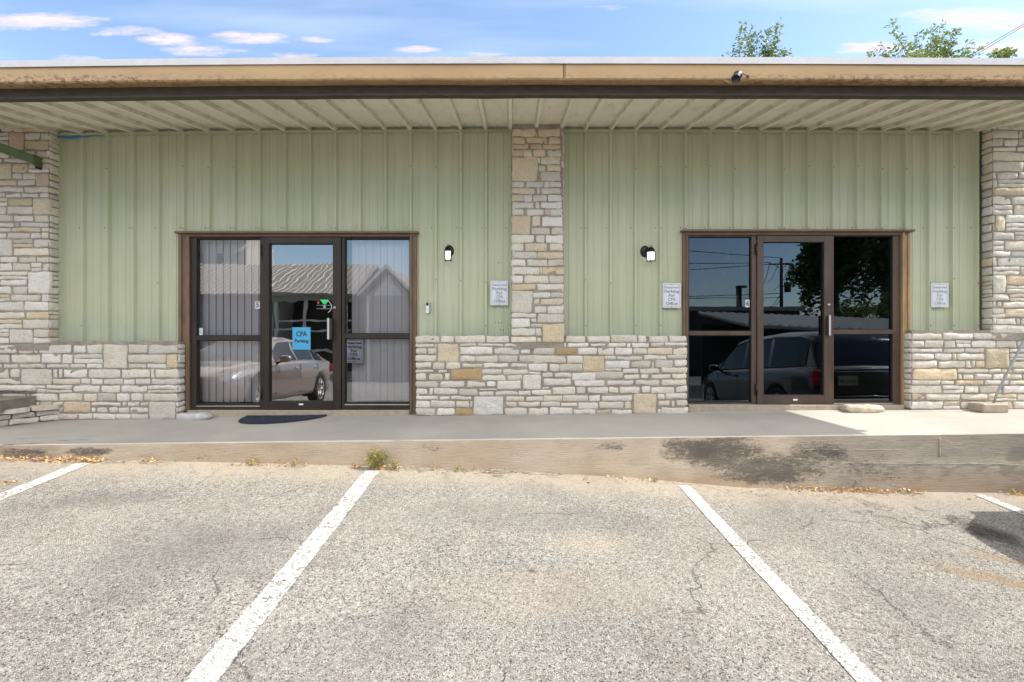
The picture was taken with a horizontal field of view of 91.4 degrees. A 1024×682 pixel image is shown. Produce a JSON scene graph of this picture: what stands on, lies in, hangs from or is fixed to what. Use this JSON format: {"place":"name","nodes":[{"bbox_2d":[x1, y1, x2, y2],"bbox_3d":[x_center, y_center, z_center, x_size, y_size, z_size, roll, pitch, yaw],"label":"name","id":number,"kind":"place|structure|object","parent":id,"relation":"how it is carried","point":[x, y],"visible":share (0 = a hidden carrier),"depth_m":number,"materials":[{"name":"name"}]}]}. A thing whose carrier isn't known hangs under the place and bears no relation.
{"place":"outdoors","nodes":[
{"label":"outdoors","id":0,"kind":"place"},
{"bbox_2d":[0,458,1023,681],"bbox_3d":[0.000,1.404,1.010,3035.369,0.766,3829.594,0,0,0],"label":"ground","id":1,"kind":"structure","parent":0,"point":[129,571],"depth_m":2.97,"materials":[{"name":"grey asphalt"}]},
{"bbox_2d":[0,463,89,499],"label":"parking line","id":2,"kind":"object","parent":1,"relation":"on","point":[23,487],"visible":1,"depth_m":4.22,"materials":[{"name":"white paint"}]},
{"bbox_2d":[251,457,258,465],"bbox_3d":[-2.424,1.130,4.699,0.096,0.085,0.080,0,0,0],"label":"weed","id":3,"kind":"object","parent":1,"relation":"on","point":[252,461],"visible":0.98,"depth_m":4.70,"materials":[{"name":"yellow plant"}]},
{"bbox_2d":[184,471,378,681],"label":"parking line","id":4,"kind":"object","parent":1,"relation":"on","point":[217,660],"visible":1,"depth_m":2.67,"materials":[{"name":"white paint"}]},
{"bbox_2d":[358,444,390,469],"bbox_3d":[-1.281,1.081,4.660,0.315,0.236,0.139,0,0,0],"label":"weed","id":5,"kind":"object","parent":1,"relation":"on","point":[377,462],"visible":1,"depth_m":4.66,"materials":[{"name":"green plant"}]},
{"bbox_2d":[390,458,399,470],"bbox_3d":[-1.093,1.145,4.662,0.095,0.121,0.080,0,0,0],"label":"weed","id":6,"kind":"object","parent":1,"relation":"on","point":[395,465],"visible":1,"depth_m":4.66,"materials":[{"name":"yellow plant"}]},
{"bbox_2d":[30,459,920,494],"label":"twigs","id":7,"kind":"object","parent":1,"relation":"on","point":[493,470],"visible":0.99,"depth_m":4.69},
{"bbox_2d":[0,57,1023,419],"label":"commercial building","id":8,"kind":"structure","parent":1,"relation":"on","point":[830,219],"depth_m":6.08,"materials":[{"name":"metal"}]},
{"bbox_2d":[0,143,42,169],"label":"canopy beam","id":9,"kind":"structure","parent":8,"relation":"attached to","point":[35,160],"depth_m":5.79,"materials":[{"name":"green metal"}]},
{"bbox_2d":[58,135,103,138],"bbox_3d":[-5.236,-2.484,6.070,0.550,0.051,0.020,0,0,0],"label":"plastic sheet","id":10,"kind":"object","parent":8,"relation":"attached to","point":[69,137],"visible":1,"depth_m":6.07,"materials":[{"name":"blue plastic"}]},
{"bbox_2d":[191,237,261,409],"bbox_3d":[-3.483,-0.223,6.130,0.880,2.126,0.071,0,0,0],"label":"window","id":11,"kind":"structure","parent":8,"relation":"in","point":[196,338],"depth_m":6.10,"materials":[{"name":"brown metal"}]},
{"bbox_2d":[202,240,259,401],"bbox_3d":[-3.469,-0.276,6.235,0.837,2.072,0.050,0,0,0],"label":"vertical blind","id":12,"kind":"object","parent":8,"relation":"attached to","point":[209,318],"visible":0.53,"depth_m":6.23,"materials":[{"name":"plastic"}]},
{"bbox_2d":[255,301,259,308],"bbox_3d":[-3.122,-0.440,6.133,0.055,0.089,0.002,0,0,0],"label":"unit number","id":13,"kind":"object","parent":8,"relation":"attached to","point":[257,304],"visible":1,"depth_m":6.13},
{"bbox_2d":[292,327,309,349],"bbox_3d":[-2.576,-0.032,6.117,0.220,0.272,0.002,0,0,0],"label":"paper notice","id":14,"kind":"object","parent":8,"relation":"attached to","point":[300,338],"visible":1,"depth_m":6.12,"materials":[{"name":"blue paper"}]},
{"bbox_2d":[260,237,341,409],"bbox_3d":[-2.573,-0.215,6.081,0.983,2.102,0.137,0,0,0],"label":"door","id":15,"kind":"structure","parent":8,"relation":"in","point":[334,325],"depth_m":6.08,"materials":[{"name":"brown metal"}]},
{"bbox_2d":[316,267,331,311],"bbox_3d":[-2.366,-0.645,6.309,0.200,0.576,0.014,0,0,0],"label":"neon sign","id":16,"kind":"object","parent":8,"relation":"hanging from","point":[324,302],"visible":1,"depth_m":6.31,"materials":[{"name":"green"}]},
{"bbox_2d":[347,339,362,362],"bbox_3d":[-1.945,0.121,6.147,0.231,0.292,0.006,0,0,0],"label":"parking sign","id":17,"kind":"object","parent":8,"relation":"attached to","point":[354,350],"visible":1,"depth_m":6.15,"materials":[{"name":"white paper"}]},
{"bbox_2d":[342,237,409,409],"bbox_3d":[-1.659,-0.223,6.130,0.837,2.126,0.071,0,0,0],"label":"window","id":18,"kind":"structure","parent":8,"relation":"in","point":[346,405],"depth_m":6.10,"materials":[{"name":"brown metal"}]},
{"bbox_2d":[352,240,408,400],"bbox_3d":[-1.609,-0.291,6.235,0.818,2.066,0.050,0,0,0],"label":"vertical blind","id":19,"kind":"object","parent":8,"relation":"attached to","point":[369,300],"visible":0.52,"depth_m":6.23,"materials":[{"name":"plastic"}]},
{"bbox_2d":[426,302,430,312],"bbox_3d":[-1.020,-0.406,6.088,0.054,0.132,0.037,0,0,0],"label":"video doorbell","id":20,"kind":"object","parent":8,"relation":"attached to","point":[428,307],"visible":1,"depth_m":6.07,"materials":[{"name":"metal"}]},
{"bbox_2d":[444,244,453,261],"bbox_3d":[-0.767,-1.063,6.031,0.118,0.216,0.150,0,0,0],"label":"wall lantern","id":21,"kind":"object","parent":8,"relation":"attached to","point":[448,251],"depth_m":5.98,"materials":[{"name":"black metal"}]},
{"bbox_2d":[490,281,507,304],"bbox_3d":[-0.153,-0.583,6.065,0.215,0.297,0.006,0,0,0],"label":"parking sign","id":22,"kind":"object","parent":8,"relation":"attached to","point":[498,292],"visible":1,"depth_m":6.07,"materials":[{"name":"white paper"}]},
{"bbox_2d":[640,245,655,261],"bbox_3d":[1.655,-1.057,6.053,0.104,0.216,0.179,0,0,-29],"label":"wall lantern","id":23,"kind":"object","parent":8,"relation":"attached to","point":[649,253],"depth_m":6.01,"materials":[{"name":"black metal"}]},
{"bbox_2d":[662,283,680,307],"bbox_3d":[1.937,-0.552,6.065,0.222,0.297,0.006,0,0,0],"label":"parking sign","id":24,"kind":"object","parent":8,"relation":"attached to","point":[671,295],"visible":1,"depth_m":6.07,"materials":[{"name":"white paper"}]},
{"bbox_2d":[688,235,755,403],"bbox_3d":[2.557,-0.261,6.130,0.849,2.087,0.071,0,0,0],"label":"window","id":25,"kind":"structure","parent":8,"relation":"in","point":[721,268],"depth_m":6.14,"materials":[{"name":"black glass"}]},
{"bbox_2d":[725,70,749,82],"bbox_3d":[2.077,-2.423,4.565,0.222,0.130,0.111,0,0,0],"label":"floodlight","id":26,"kind":"object","parent":8,"relation":"attached to","point":[736,76],"visible":1,"depth_m":4.57,"materials":[{"name":"black metal"}]},
{"bbox_2d":[745,300,749,306],"bbox_3d":[2.888,-0.460,6.133,0.052,0.092,0.002,0,0,0],"label":"unit number","id":27,"kind":"object","parent":8,"relation":"attached to","point":[747,303],"visible":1,"depth_m":6.13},
{"bbox_2d":[755,235,832,403],"bbox_3d":[3.418,-0.258,6.081,0.916,2.053,0.137,0,0,0],"label":"door","id":28,"kind":"structure","parent":8,"relation":"in","point":[794,321],"depth_m":6.12,"materials":[{"name":"black glass"}]},
{"bbox_2d":[830,235,899,403],"bbox_3d":[4.311,-0.266,6.130,0.862,2.077,0.071,0,0,0],"label":"window","id":29,"kind":"structure","parent":8,"relation":"in","point":[865,269],"depth_m":6.14,"materials":[{"name":"black glass"}]},
{"bbox_2d":[931,283,947,306],"bbox_3d":[5.190,-0.555,6.065,0.209,0.291,0.006,0,0,0],"label":"parking sign","id":30,"kind":"object","parent":8,"relation":"attached to","point":[939,294],"visible":1,"depth_m":6.07,"materials":[{"name":"white paper"}]},
{"bbox_2d":[0,434,1023,492],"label":"kerb","id":31,"kind":"structure","parent":1,"relation":"on","point":[981,463],"depth_m":4.75,"materials":[{"name":"concrete"}]},
{"bbox_2d":[0,455,1023,497],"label":"leaf litter","id":32,"kind":"object","parent":1,"relation":"on","point":[45,460],"visible":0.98,"depth_m":4.70,"materials":[{"name":"brown plant"}]},
{"bbox_2d":[722,17,792,56],"bbox_3d":[8.702,-4.819,17.653,3.342,13.446,3.196,0,0,-32],"label":"oak tree","id":33,"kind":"object","parent":1,"relation":"on","point":[764,52],"visible":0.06,"depth_m":17.48,"materials":[{"name":"green plant"}]},
{"bbox_2d":[679,485,881,681],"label":"parking line","id":34,"kind":"object","parent":1,"relation":"on","point":[851,663],"visible":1,"depth_m":2.86,"materials":[{"name":"white paint"}]},
{"bbox_2d":[864,18,1018,57],"bbox_3d":[15.890,-5.072,18.613,6.995,13.961,4.410,0,0,0],"label":"pecan tree","id":35,"kind":"object","parent":1,"relation":"on","point":[944,51],"visible":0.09,"depth_m":18.40,"materials":[{"name":"green plant"}]},
{"bbox_2d":[976,495,1023,514],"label":"parking line","id":36,"kind":"object","parent":1,"relation":"on","point":[1005,505],"visible":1,"depth_m":4.44,"materials":[{"name":"white paint"}]},
{"bbox_2d":[0,409,1023,445],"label":"walkway","id":37,"kind":"structure","parent":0,"point":[413,427],"depth_m":5.26,"materials":[{"name":"concrete"}]},
{"bbox_2d":[0,385,60,426],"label":"stone steps","id":38,"kind":"structure","parent":37,"relation":"on","point":[15,410],"depth_m":5.80,"materials":[{"name":"stone"}]},
{"bbox_2d":[176,412,212,420],"bbox_3d":[-3.773,0.891,5.921,0.421,0.080,0.161,0,0,0],"label":"loose stone","id":39,"kind":"object","parent":37,"relation":"on","point":[194,416],"visible":0.99,"depth_m":5.85,"materials":[{"name":"grey stone"}]},
{"bbox_2d":[238,414,326,423],"bbox_3d":[-2.716,0.903,5.801,0.976,0.040,0.462,0,0,0],"label":"door mat","id":40,"kind":"object","parent":37,"relation":"on","point":[255,419],"depth_m":5.83,"materials":[{"name":"black rubber"}]},
{"bbox_2d":[840,404,884,412],"bbox_3d":[4.146,0.796,5.913,0.477,0.084,0.218,0,0,0],"label":"loose stone","id":41,"kind":"object","parent":37,"relation":"on","point":[859,408],"visible":1,"depth_m":5.83,"materials":[{"name":"beige stone"}]},
{"bbox_2d":[968,339,1023,412],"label":"weighted pole","id":42,"kind":"object","parent":37,"relation":"on","point":[989,407],"visible":1,"depth_m":5.81,"materials":[{"name":"grey concrete"}]},
{"bbox_2d":[0,0,1023,60],"label":"sky","id":43,"kind":"structure","parent":0,"point":[29,29],"materials":[{"name":"blue"}]},
{"bbox_2d":[974,26,1023,55],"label":"power line","id":44,"kind":"object","parent":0,"point":[1001,39],"visible":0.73,"depth_m":20.10,"materials":[{"name":"black plastic"}]}
]}

